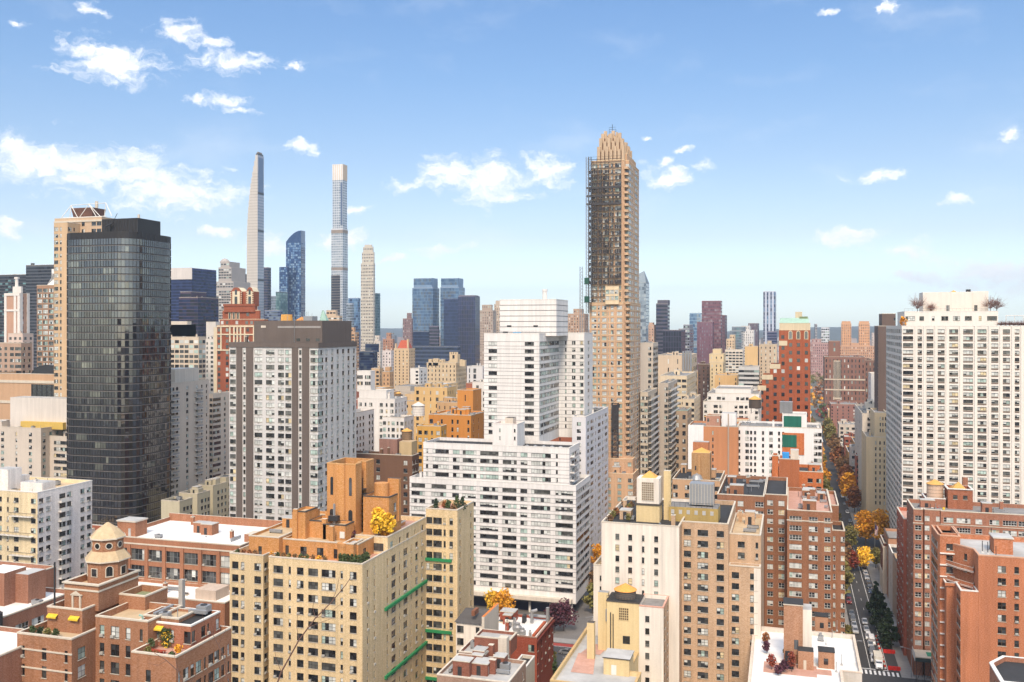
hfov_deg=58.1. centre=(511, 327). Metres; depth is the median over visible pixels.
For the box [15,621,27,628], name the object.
window
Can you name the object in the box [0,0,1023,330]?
sky
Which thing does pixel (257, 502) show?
window
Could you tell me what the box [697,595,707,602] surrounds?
window
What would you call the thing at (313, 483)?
window
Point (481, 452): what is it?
window
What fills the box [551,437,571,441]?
apartment house
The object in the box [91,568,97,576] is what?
window
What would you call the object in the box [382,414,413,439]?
apartment house
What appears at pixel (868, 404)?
apartment house
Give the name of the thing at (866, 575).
car
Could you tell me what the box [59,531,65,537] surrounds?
window
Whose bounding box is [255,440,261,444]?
window
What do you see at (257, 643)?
window
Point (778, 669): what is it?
roof shrub
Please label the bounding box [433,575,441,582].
window
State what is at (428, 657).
window
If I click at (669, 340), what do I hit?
window
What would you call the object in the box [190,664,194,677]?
window
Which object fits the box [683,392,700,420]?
apartment block
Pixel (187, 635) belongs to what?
window
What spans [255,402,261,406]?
window
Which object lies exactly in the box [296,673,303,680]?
window
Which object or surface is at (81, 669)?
window
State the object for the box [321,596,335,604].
window
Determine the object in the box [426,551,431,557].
window
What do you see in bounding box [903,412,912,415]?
window
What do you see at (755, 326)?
apartment tower
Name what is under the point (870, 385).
apartment house
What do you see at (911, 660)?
street lamp
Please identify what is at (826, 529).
window
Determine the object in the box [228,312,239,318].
tall window
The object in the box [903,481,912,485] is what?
window
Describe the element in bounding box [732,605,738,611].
window
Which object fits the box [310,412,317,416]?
window
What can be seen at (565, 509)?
window
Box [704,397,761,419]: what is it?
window
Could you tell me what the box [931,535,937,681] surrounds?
window
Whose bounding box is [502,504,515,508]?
window
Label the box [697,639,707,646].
window
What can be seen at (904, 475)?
window
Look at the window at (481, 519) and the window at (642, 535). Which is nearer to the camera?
the window at (642, 535)
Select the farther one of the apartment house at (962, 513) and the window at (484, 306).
the window at (484, 306)
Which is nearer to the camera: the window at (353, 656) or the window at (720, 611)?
the window at (353, 656)
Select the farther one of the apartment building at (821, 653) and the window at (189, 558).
the window at (189, 558)
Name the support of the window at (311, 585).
in the apartment house at (403, 599)
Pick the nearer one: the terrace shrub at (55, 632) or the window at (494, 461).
the terrace shrub at (55, 632)
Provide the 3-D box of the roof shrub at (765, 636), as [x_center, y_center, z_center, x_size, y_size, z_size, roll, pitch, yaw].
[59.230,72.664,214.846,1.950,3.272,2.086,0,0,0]
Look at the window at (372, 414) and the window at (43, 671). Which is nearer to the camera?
the window at (43, 671)
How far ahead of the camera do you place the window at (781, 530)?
282.32 m
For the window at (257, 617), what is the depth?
213.31 m
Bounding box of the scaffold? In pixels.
[584,155,621,312]
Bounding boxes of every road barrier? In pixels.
[883,649,894,653]
[888,666,900,670]
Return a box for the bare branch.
[148,574,350,681]
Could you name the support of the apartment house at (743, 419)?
on the ground
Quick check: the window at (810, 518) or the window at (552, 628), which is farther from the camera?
the window at (810, 518)
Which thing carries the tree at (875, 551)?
on the pavement
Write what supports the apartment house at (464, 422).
on the ground
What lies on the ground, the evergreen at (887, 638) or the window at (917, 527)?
the evergreen at (887, 638)
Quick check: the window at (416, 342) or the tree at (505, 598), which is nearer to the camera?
the tree at (505, 598)
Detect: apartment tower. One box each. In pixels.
[4,277,29,341]
[37,269,53,366]
[54,201,113,232]
[214,287,267,392]
[229,312,356,519]
[326,310,341,320]
[352,327,358,380]
[374,335,382,367]
[383,333,394,349]
[394,339,414,388]
[403,313,412,347]
[480,305,495,364]
[494,301,499,332]
[568,309,588,332]
[589,124,640,513]
[640,341,657,474]
[640,387,659,475]
[649,322,655,341]
[659,379,678,497]
[722,315,726,352]
[726,335,735,348]
[748,323,758,365]
[758,312,809,421]
[814,324,816,338]
[821,327,828,342]
[841,321,850,345]
[858,321,869,345]
[871,333,873,345]
[874,313,895,410]
[886,289,1023,528]
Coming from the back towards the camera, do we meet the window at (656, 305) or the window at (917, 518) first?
the window at (656, 305)
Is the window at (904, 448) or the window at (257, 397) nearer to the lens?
the window at (257, 397)
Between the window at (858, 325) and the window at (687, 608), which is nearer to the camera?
the window at (687, 608)
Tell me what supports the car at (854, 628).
on the street
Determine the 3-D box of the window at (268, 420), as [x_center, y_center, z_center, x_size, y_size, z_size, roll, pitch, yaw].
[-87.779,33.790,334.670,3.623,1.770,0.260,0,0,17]
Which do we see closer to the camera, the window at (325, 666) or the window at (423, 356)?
the window at (325, 666)
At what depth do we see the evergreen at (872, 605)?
317.16 m
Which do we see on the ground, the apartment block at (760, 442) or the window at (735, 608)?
the apartment block at (760, 442)
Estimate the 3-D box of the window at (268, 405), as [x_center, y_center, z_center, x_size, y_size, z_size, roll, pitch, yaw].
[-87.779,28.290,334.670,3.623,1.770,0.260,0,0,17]
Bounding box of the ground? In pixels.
[466,351,823,423]
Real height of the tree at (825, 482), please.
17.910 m
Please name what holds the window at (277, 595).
in the apartment house at (403, 599)
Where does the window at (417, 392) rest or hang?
in the apartment house at (429, 396)
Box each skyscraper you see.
[247,152,263,318]
[264,267,270,318]
[279,230,304,320]
[331,164,347,320]
[361,245,374,350]
[375,293,379,334]
[639,271,648,342]
[689,313,701,352]
[702,301,721,348]
[763,291,775,343]
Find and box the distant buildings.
[360,335,870,362]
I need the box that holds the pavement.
[474,448,930,680]
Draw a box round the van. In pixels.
[868,633,875,644]
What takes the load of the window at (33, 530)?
in the apartment house at (45, 521)
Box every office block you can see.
[171,321,205,378]
[265,310,282,320]
[359,344,378,369]
[413,331,439,345]
[413,346,459,366]
[429,326,439,345]
[663,330,684,352]
[679,325,693,352]
[730,327,745,348]
[739,365,759,388]
[767,331,777,361]
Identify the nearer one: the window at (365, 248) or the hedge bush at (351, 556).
the hedge bush at (351, 556)
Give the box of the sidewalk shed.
[912,646,930,681]
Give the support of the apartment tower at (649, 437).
on the ground
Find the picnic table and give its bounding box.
[150,649,166,653]
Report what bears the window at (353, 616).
in the apartment house at (403, 599)
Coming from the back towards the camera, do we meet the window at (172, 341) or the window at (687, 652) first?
the window at (172, 341)
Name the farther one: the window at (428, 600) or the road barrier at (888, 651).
the road barrier at (888, 651)
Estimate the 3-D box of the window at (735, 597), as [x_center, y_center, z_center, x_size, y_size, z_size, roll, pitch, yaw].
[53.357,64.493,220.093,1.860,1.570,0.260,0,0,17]
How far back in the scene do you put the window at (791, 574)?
275.44 m
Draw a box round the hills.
[360,326,873,342]
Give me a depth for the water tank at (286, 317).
342.23 m
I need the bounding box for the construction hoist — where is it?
[611,400,618,457]
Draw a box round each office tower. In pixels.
[0,274,25,341]
[26,263,53,369]
[67,214,170,525]
[171,268,215,320]
[179,292,218,336]
[216,258,249,321]
[271,296,275,309]
[276,292,287,313]
[346,303,353,326]
[348,298,359,350]
[412,278,438,330]
[440,278,464,345]
[444,299,457,345]
[458,295,479,371]
[656,300,669,353]
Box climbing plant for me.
[158,628,174,647]
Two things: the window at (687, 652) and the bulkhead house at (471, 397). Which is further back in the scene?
the bulkhead house at (471, 397)
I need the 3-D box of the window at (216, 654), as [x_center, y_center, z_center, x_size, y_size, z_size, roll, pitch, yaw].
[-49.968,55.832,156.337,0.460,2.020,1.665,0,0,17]
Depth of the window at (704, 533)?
220.62 m
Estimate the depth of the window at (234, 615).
215.04 m
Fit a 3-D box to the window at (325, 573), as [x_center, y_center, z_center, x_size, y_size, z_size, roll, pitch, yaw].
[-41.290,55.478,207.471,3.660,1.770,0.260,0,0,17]
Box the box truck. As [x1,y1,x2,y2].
[873,650,882,669]
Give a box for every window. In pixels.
[0,276,25,341]
[0,347,29,372]
[0,380,53,402]
[6,487,90,579]
[9,337,31,342]
[13,507,18,512]
[13,517,18,522]
[13,556,18,561]
[15,430,64,466]
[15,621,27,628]
[20,645,24,657]
[26,267,53,368]
[31,528,35,533]
[32,615,43,624]
[37,289,41,360]
[41,648,46,660]
[41,666,46,678]
[59,493,65,498]
[59,502,64,508]
[59,512,65,517]
[59,521,64,527]
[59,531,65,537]
[59,540,64,546]
[59,550,65,556]
[59,559,64,565]
[59,569,65,575]
[60,227,74,396]
[64,651,67,663]
[64,669,67,681]
[78,646,85,660]
[78,664,85,678]
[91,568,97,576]
[94,543,99,549]
[99,625,103,636]
[99,643,104,654]
[99,660,104,672]
[105,543,112,549]
[105,566,113,577]
[110,626,119,638]
[110,644,119,656]
[110,662,119,674]
[120,564,125,574]
[125,628,130,640]
[125,646,130,658]
[125,664,130,676]
[131,548,143,560]
[132,565,143,576]
[139,629,142,641]
[145,670,150,681]
[148,550,161,561]
[148,566,161,578]
[166,551,179,563]
[166,568,179,579]
[169,630,173,642]
[171,270,215,320]
[171,340,204,377]
[176,384,206,493]
[179,294,218,335]
[183,631,191,644]
[183,667,189,681]
[184,553,197,564]
[184,569,197,581]
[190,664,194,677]
[192,630,195,642]
[196,660,201,674]
[201,625,205,638]
[202,554,215,566]
[202,571,215,583]
[206,342,212,390]
[208,653,214,667]
[208,671,214,681]
[210,397,225,477]
[214,650,220,663]
[214,667,219,680]
[216,263,232,321]
[216,618,219,630]
[217,488,226,515]
[218,313,252,391]
[221,556,229,567]
[221,573,229,584]
[221,647,225,659]
[221,664,224,677]
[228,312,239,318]
[230,348,354,519]
[232,561,237,568]
[232,574,237,581]
[232,587,237,594]
[232,600,238,607]
[232,613,238,620]
[232,625,238,633]
[232,638,238,646]
[232,651,238,659]
[232,664,238,672]
[240,503,471,681]
[253,589,260,596]
[253,602,260,609]
[253,628,260,635]
[253,641,260,648]
[254,350,261,354]
[254,365,261,369]
[254,380,261,384]
[254,395,261,399]
[254,410,261,414]
[254,463,261,467]
[254,478,261,482]
[254,493,261,497]
[254,508,261,512]
[254,563,260,570]
[254,576,260,583]
[254,615,260,622]
[254,654,260,661]
[254,667,260,674]
[255,357,261,361]
[255,372,261,376]
[255,387,261,391]
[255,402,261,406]
[255,417,261,422]
[255,425,261,429]
[255,433,261,437]
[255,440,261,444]
[255,448,261,452]
[255,455,261,459]
[255,470,261,474]
[255,485,261,490]
[255,500,261,505]
[264,268,270,317]
[265,312,282,320]
[266,350,274,354]
[266,357,273,361]
[266,365,273,369]
[266,372,273,376]
[266,380,273,384]
[266,388,274,392]
[266,395,273,399]
[266,403,274,407]
[266,410,273,414]
[266,418,273,422]
[266,425,274,430]
[266,433,273,437]
[266,441,274,445]
[266,448,273,452]
[266,456,273,460]
[266,463,274,468]
[266,471,273,475]
[266,478,274,483]
[266,486,273,490]
[266,493,273,498]
[266,501,273,505]
[266,509,273,513]
[271,297,275,309]
[273,565,282,573]
[273,578,282,586]
[273,644,282,652]
[273,657,282,665]
[273,670,282,678]
[274,591,282,599]
[274,605,282,612]
[274,618,282,625]
[274,631,282,638]
[276,293,287,313]
[279,243,304,320]
[296,567,303,575]
[296,607,303,614]
[296,620,303,628]
[296,633,303,641]
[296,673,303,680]
[297,580,303,588]
[297,594,303,601]
[297,646,303,654]
[297,660,303,667]
[300,546,306,555]
[308,568,317,576]
[308,581,317,589]
[308,595,317,602]
[308,608,317,616]
[308,621,317,629]
[308,634,317,642]
[308,648,317,656]
[308,661,317,669]
[308,674,317,681]
[310,358,316,362]
[310,381,316,385]
[310,389,317,393]
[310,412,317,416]
[310,435,316,439]
[310,458,316,462]
[310,481,316,485]
[311,350,316,354]
[311,373,316,377]
[311,396,316,400]
[311,404,316,408]
[311,419,316,423]
[311,427,316,431]
[311,442,317,447]
[311,450,316,454]
[311,465,317,470]
[311,473,316,477]
[311,488,317,493]
[311,496,316,500]
[317,548,322,556]
[321,583,335,591]
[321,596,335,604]
[321,609,335,618]
[321,636,335,644]
[321,649,335,658]
[322,569,335,577]
[322,623,335,631]
[322,662,335,671]
[322,676,335,681]
[327,312,341,320]
[330,477,351,520]
[331,180,347,320]
[346,305,353,326]
[348,299,359,350]
[349,585,356,593]
[349,599,356,606]
[349,612,356,620]
[349,639,356,647]
[349,666,356,674]
[350,572,356,579]
[350,625,356,633]
[350,652,356,660]
[352,329,358,380]
[356,414,373,450]
[357,375,405,416]
[359,345,377,369]
[361,248,372,349]
[374,543,382,551]
[375,294,379,334]
[376,371,380,384]
[383,352,393,370]
[388,420,412,439]
[395,350,414,385]
[403,320,410,342]
[411,341,606,590]
[412,279,438,330]
[412,459,419,473]
[413,332,439,345]
[415,348,459,364]
[416,370,425,383]
[416,391,450,439]
[426,540,431,546]
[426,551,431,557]
[426,563,431,569]
[426,574,432,581]
[426,586,431,592]
[426,597,432,604]
[426,609,431,615]
[426,620,432,627]
[426,632,431,638]
[426,644,432,650]
[426,655,431,661]
[426,666,432,673]
[428,365,464,388]
[429,327,439,345]
[432,484,445,488]
[432,492,445,496]
[433,449,448,453]
[433,457,448,460]
[433,464,448,468]
[433,472,448,476]
[433,517,441,524]
[433,529,441,535]
[433,540,441,547]
[433,552,441,558]
[433,563,441,570]
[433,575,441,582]
[433,586,441,593]
[433,598,441,605]
[433,609,441,616]
[433,621,441,628]
[433,633,441,639]
[433,644,441,651]
[433,656,441,662]
[433,667,441,673]
[440,279,464,345]
[441,417,483,437]
[444,300,457,344]
[457,625,463,633]
[457,638,463,645]
[458,297,479,365]
[463,450,475,454]
[463,458,475,462]
[463,466,475,469]
[463,474,475,477]
[463,486,475,490]
[463,494,475,497]
[469,368,475,381]
[480,451,498,455]
[480,459,498,463]
[480,467,498,471]
[480,474,498,478]
[480,487,497,491]
[480,495,497,499]
[480,502,497,507]
[480,510,497,514]
[480,518,497,522]
[480,526,497,530]
[480,534,497,538]
[480,542,497,546]
[480,550,497,554]
[480,558,497,562]
[480,565,497,570]
[480,573,497,578]
[480,581,497,586]
[484,306,491,331]
[495,306,499,332]
[502,488,515,492]
[502,496,515,500]
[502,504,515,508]
[502,512,515,516]
[502,520,515,524]
[502,528,515,531]
[502,535,515,539]
[502,543,515,547]
[502,551,515,555]
[502,559,515,563]
[502,567,515,571]
[502,575,515,579]
[502,583,515,587]
[503,452,516,456]
[503,460,516,464]
[503,468,516,471]
[503,476,516,479]
[528,645,534,652]
[531,453,550,457]
[531,461,550,465]
[531,469,550,473]
[531,477,550,481]
[531,489,549,494]
[531,497,549,502]
[531,505,549,510]
[531,513,549,518]
[531,521,549,526]
[531,529,549,534]
[531,537,549,542]
[531,545,549,550]
[531,553,549,558]
[531,561,549,566]
[531,569,549,574]
[531,577,549,582]
[531,585,549,590]
[537,628,552,675]
[555,491,572,495]
[555,499,572,503]
[555,507,572,511]
[555,515,572,519]
[555,523,572,527]
[555,531,572,535]
[555,539,572,543]
[555,547,572,552]
[555,555,572,560]
[555,563,572,568]
[555,571,572,576]
[555,579,572,584]
[555,587,572,592]
[569,311,586,332]
[591,163,639,513]
[600,535,668,681]
[623,636,629,643]
[639,283,648,342]
[653,346,657,470]
[656,305,669,353]
[663,331,684,352]
[668,357,696,393]
[674,383,676,409]
[683,561,690,568]
[683,572,690,578]
[683,583,690,589]
[683,594,690,600]
[683,605,690,611]
[683,649,690,655]
[683,659,690,666]
[683,670,690,677]
[684,326,693,351]
[684,529,690,535]
[684,540,690,546]
[684,551,690,557]
[684,616,690,622]
[684,627,690,633]
[684,638,690,644]
[686,401,700,420]
[687,376,695,392]
[689,314,701,352]
[697,562,707,569]
[697,573,707,580]
[697,584,707,591]
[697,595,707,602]
[697,606,707,613]
[697,617,707,624]
[697,628,707,635]
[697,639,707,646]
[697,650,707,657]
[698,530,707,536]
[698,541,707,547]
[698,552,707,558]
[698,661,707,668]
[698,672,707,678]
[699,367,707,400]
[700,323,713,362]
[702,302,721,348]
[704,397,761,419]
[707,418,718,467]
[711,357,723,388]
[717,531,723,537]
[717,542,723,548]
[717,553,723,559]
[717,564,723,570]
[717,575,723,581]
[717,586,723,592]
[717,597,723,603]
[717,608,723,614]
[717,619,723,625]
[717,630,723,636]
[717,641,723,647]
[717,652,723,658]
[717,663,723,669]
[717,674,723,680]
[725,352,741,372]
[730,328,743,348]
[731,572,738,578]
[731,583,738,589]
[731,594,738,600]
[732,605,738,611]
[732,616,738,622]
[732,627,738,633]
[732,638,738,644]
[732,649,738,655]
[732,660,738,666]
[732,671,738,677]
[737,541,744,547]
[737,552,744,558]
[739,370,759,388]
[739,430,783,475]
[744,327,752,364]
[755,502,763,507]
[756,325,758,364]
[761,335,807,421]
[761,347,774,382]
[763,292,774,342]
[767,333,777,361]
[767,500,844,633]
[778,537,784,542]
[779,528,784,533]
[788,331,807,338]
[789,516,801,521]
[789,525,801,530]
[789,534,801,540]
[789,544,801,549]
[789,553,801,559]
[789,563,801,568]
[789,572,801,577]
[789,581,801,587]
[789,591,801,596]
[809,517,817,522]
[809,526,817,531]
[809,536,817,541]
[809,545,817,550]
[809,555,817,560]
[809,564,817,569]
[809,573,817,579]
[809,583,817,588]
[809,592,817,597]
[809,602,817,607]
[812,340,827,372]
[821,329,828,342]
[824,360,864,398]
[824,527,829,532]
[824,537,830,542]
[824,546,829,551]
[824,556,830,561]
[824,565,829,570]
[824,574,829,579]
[824,584,830,589]
[824,593,829,598]
[824,603,830,608]
[826,343,863,408]
[832,406,854,423]
[840,347,873,359]
[840,427,854,440]
[842,325,850,344]
[849,450,854,473]
[858,325,863,344]
[865,417,885,504]
[866,363,873,401]
[886,316,1019,528]
[896,511,939,644]
[903,329,912,332]
[903,336,912,339]
[903,343,912,346]
[903,350,912,353]
[903,357,912,360]
[903,364,912,367]
[903,371,912,374]
[903,378,912,381]
[903,385,912,388]
[903,391,912,394]
[903,398,912,401]
[903,405,912,408]
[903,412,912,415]
[903,419,912,422]
[903,426,912,429]
[903,433,912,436]
[903,440,912,443]
[903,447,912,450]
[903,454,912,457]
[903,461,912,464]
[903,467,912,471]
[903,474,912,478]
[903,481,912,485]
[903,488,912,491]
[903,495,912,498]
[906,316,914,320]
[915,515,920,520]
[915,525,921,530]
[915,544,921,549]
[915,563,921,568]
[915,573,921,578]
[915,582,920,587]
[915,592,921,597]
[915,611,921,616]
[915,621,920,625]
[915,630,920,635]
[915,640,921,645]
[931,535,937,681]
[943,517,952,522]
[946,544,953,550]
[946,555,952,561]
[946,567,953,573]
[957,518,969,523]
[957,528,970,533]
[963,329,972,332]
[963,336,972,339]
[963,343,972,346]
[963,350,972,353]
[963,357,972,360]
[963,364,972,367]
[963,371,972,374]
[963,378,972,382]
[963,386,972,389]
[963,393,972,396]
[963,400,972,403]
[963,407,972,410]
[963,414,972,417]
[963,421,972,424]
[963,428,972,431]
[963,435,972,438]
[963,442,972,445]
[963,449,972,452]
[963,456,972,459]
[963,463,972,466]
[963,470,972,473]
[976,519,982,524]
[976,529,981,533]
[987,316,996,320]
[989,520,999,525]
[997,566,1006,573]
[997,602,1005,609]
[997,615,1006,622]
[997,627,1006,634]
[998,578,1006,585]
[998,590,1005,597]
[998,639,1006,646]
[998,651,1005,656]
[1003,521,1016,526]
[1003,530,1016,535]
[1014,567,1019,574]
[1014,579,1019,586]
[1014,591,1019,598]
[1014,604,1018,610]
[1014,616,1019,623]
[1014,628,1019,635]
[1014,640,1018,647]
[1018,531,1023,536]
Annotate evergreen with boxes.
[865,581,884,613]
[869,593,893,629]
[876,607,900,647]
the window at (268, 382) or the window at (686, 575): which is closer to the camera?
the window at (686, 575)
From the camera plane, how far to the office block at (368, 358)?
1053.88 m
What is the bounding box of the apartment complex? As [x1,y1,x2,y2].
[409,289,607,615]
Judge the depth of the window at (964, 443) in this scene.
360.29 m
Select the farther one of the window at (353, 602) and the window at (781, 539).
the window at (781, 539)
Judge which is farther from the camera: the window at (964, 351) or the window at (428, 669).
the window at (964, 351)
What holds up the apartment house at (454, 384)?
on the ground
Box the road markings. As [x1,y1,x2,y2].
[553,547,898,676]
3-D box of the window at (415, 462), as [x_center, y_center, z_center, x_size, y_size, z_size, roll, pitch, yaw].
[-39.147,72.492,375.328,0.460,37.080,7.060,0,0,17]
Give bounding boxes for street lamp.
[900,646,911,677]
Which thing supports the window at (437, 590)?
in the apartment house at (403, 599)
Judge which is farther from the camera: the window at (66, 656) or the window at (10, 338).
the window at (10, 338)
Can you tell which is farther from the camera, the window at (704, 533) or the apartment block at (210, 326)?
the apartment block at (210, 326)
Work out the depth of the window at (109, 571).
162.12 m
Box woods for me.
[466,366,829,418]
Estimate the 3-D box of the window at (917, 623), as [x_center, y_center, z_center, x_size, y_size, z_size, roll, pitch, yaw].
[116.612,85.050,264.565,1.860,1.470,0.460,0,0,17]
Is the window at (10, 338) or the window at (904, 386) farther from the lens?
the window at (10, 338)
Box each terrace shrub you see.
[28,625,36,632]
[35,626,43,633]
[43,627,51,634]
[51,628,59,635]
[143,646,151,651]
[146,638,154,646]
[174,644,182,652]
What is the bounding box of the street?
[822,428,901,677]
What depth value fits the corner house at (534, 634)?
250.41 m
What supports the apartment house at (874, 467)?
on the ground
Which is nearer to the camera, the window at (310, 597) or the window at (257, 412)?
the window at (310, 597)
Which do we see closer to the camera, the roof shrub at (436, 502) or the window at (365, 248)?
the roof shrub at (436, 502)
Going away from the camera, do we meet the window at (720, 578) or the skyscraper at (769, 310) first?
the window at (720, 578)
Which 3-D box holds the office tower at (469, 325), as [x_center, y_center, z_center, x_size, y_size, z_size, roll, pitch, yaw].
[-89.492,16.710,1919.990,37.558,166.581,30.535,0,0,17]
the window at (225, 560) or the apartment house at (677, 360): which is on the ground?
the apartment house at (677, 360)
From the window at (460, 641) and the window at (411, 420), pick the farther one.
the window at (411, 420)
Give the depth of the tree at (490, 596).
318.30 m
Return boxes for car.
[559,648,569,653]
[846,596,851,603]
[849,613,855,620]
[852,625,858,633]
[861,618,867,623]
[863,625,869,630]
[864,573,869,579]
[866,582,872,588]
[867,640,873,646]
[868,645,874,653]
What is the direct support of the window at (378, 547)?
in the apartment house at (403, 599)
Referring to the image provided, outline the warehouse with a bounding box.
[116,513,281,625]
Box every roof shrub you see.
[432,498,438,507]
[444,499,450,508]
[452,495,459,507]
[457,496,466,509]
[606,514,613,521]
[609,509,615,516]
[625,513,631,519]
[762,632,769,641]
[762,640,769,653]
[766,654,776,669]
[774,665,783,673]
[779,659,788,670]
[787,651,795,667]
[899,316,907,325]
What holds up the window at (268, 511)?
in the apartment tower at (292, 408)
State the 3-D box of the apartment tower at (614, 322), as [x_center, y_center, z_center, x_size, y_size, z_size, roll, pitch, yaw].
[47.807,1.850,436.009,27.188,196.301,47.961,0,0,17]
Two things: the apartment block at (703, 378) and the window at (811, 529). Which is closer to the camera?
the window at (811, 529)
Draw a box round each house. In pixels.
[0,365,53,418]
[0,466,91,588]
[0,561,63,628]
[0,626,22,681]
[16,513,230,681]
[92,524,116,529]
[161,496,192,518]
[179,485,209,514]
[198,477,227,516]
[216,474,228,516]
[229,457,473,681]
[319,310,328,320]
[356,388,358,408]
[356,408,373,450]
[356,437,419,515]
[357,370,406,450]
[371,365,382,385]
[375,386,399,395]
[382,348,393,370]
[382,367,393,388]
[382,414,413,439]
[394,384,423,395]
[405,392,413,398]
[407,397,413,414]
[410,365,427,384]
[414,383,455,439]
[417,421,446,471]
[427,352,465,388]
[429,406,483,438]
[433,382,457,397]
[437,397,456,410]
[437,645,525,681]
[455,603,498,653]
[457,388,481,410]
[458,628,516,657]
[466,382,471,387]
[467,363,483,382]
[472,379,483,410]
[499,607,554,681]
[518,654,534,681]
[550,590,643,681]
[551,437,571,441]
[593,470,763,681]
[658,351,696,415]
[658,416,658,475]
[703,385,761,420]
[709,349,725,389]
[717,475,844,633]
[737,418,748,420]
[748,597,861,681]
[759,341,776,383]
[771,449,822,488]
[823,341,864,417]
[830,400,857,433]
[838,419,854,440]
[843,432,854,457]
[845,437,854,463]
[849,444,854,473]
[854,453,857,486]
[855,402,869,510]
[861,408,885,520]
[864,398,873,408]
[865,358,873,401]
[868,372,873,401]
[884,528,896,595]
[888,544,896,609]
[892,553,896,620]
[896,476,1023,675]
[931,525,1023,681]
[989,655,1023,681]
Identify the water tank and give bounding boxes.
[281,314,292,320]
[402,428,411,440]
[412,402,424,417]
[614,583,636,599]
[749,396,760,412]
[926,479,943,497]
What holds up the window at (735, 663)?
in the apartment house at (691, 568)
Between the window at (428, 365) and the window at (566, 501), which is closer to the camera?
the window at (566, 501)
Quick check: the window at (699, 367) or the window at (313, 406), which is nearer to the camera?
the window at (313, 406)
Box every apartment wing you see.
[49,431,66,478]
[54,222,79,396]
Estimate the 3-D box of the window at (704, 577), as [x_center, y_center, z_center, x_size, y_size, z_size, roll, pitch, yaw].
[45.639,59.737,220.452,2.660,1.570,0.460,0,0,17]
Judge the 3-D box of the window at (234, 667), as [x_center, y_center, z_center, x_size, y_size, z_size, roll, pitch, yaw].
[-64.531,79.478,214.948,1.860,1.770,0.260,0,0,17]
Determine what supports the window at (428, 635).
in the apartment house at (403, 599)
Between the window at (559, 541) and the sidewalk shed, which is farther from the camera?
the window at (559, 541)
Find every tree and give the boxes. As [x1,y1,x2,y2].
[370,507,388,535]
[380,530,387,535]
[383,512,396,532]
[483,588,501,608]
[491,587,515,611]
[543,602,565,632]
[552,657,557,674]
[553,597,578,630]
[582,582,592,613]
[588,567,592,588]
[590,544,600,563]
[821,416,833,430]
[822,424,836,440]
[823,462,831,480]
[823,480,829,487]
[823,484,832,490]
[826,433,837,448]
[829,437,842,451]
[829,446,843,466]
[834,455,845,471]
[836,464,854,484]
[837,457,848,479]
[838,472,855,495]
[845,484,861,512]
[845,524,859,549]
[845,541,851,564]
[845,557,854,593]
[845,624,852,633]
[846,550,859,571]
[854,509,875,545]
[856,546,874,568]
[866,508,889,539]
[869,547,879,567]
[907,293,926,310]
[927,301,937,310]
[982,295,1002,310]
[992,296,1006,310]
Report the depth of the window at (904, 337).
366.64 m
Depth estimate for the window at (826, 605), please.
272.76 m
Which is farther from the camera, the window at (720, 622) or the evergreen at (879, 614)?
the evergreen at (879, 614)
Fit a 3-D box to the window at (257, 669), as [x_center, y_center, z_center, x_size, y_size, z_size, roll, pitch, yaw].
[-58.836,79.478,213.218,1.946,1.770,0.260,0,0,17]
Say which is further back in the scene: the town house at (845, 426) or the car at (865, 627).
the town house at (845, 426)
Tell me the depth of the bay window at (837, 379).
995.53 m
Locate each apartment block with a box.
[0,342,31,372]
[0,396,66,477]
[8,330,33,369]
[171,367,208,496]
[206,322,219,338]
[206,336,213,392]
[209,390,228,478]
[660,369,695,406]
[672,441,724,499]
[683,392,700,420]
[688,412,740,474]
[697,322,713,369]
[698,361,709,420]
[715,371,738,387]
[725,347,743,372]
[737,401,821,476]
[741,326,754,364]
[745,344,757,364]
[811,339,827,379]
[840,343,873,359]
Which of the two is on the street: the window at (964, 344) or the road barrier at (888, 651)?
the road barrier at (888, 651)
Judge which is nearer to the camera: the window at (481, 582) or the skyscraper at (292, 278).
the window at (481, 582)
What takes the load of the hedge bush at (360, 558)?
on the apartment house at (403, 599)
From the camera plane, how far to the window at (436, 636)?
239.74 m
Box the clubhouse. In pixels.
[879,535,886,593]
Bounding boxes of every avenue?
[553,642,930,681]
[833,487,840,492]
[845,536,879,548]
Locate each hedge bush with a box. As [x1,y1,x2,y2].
[338,553,342,560]
[349,554,353,561]
[352,554,357,562]
[356,555,362,562]
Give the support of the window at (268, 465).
in the apartment tower at (292, 408)
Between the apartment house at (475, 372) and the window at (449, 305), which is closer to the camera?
the apartment house at (475, 372)
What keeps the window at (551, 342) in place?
in the apartment complex
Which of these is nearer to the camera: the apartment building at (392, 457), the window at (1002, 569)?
the window at (1002, 569)
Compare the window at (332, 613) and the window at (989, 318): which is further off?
the window at (989, 318)
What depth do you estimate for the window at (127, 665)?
153.42 m
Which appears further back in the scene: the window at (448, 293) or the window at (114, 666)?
the window at (448, 293)
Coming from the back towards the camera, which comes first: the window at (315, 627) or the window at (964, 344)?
the window at (964, 344)

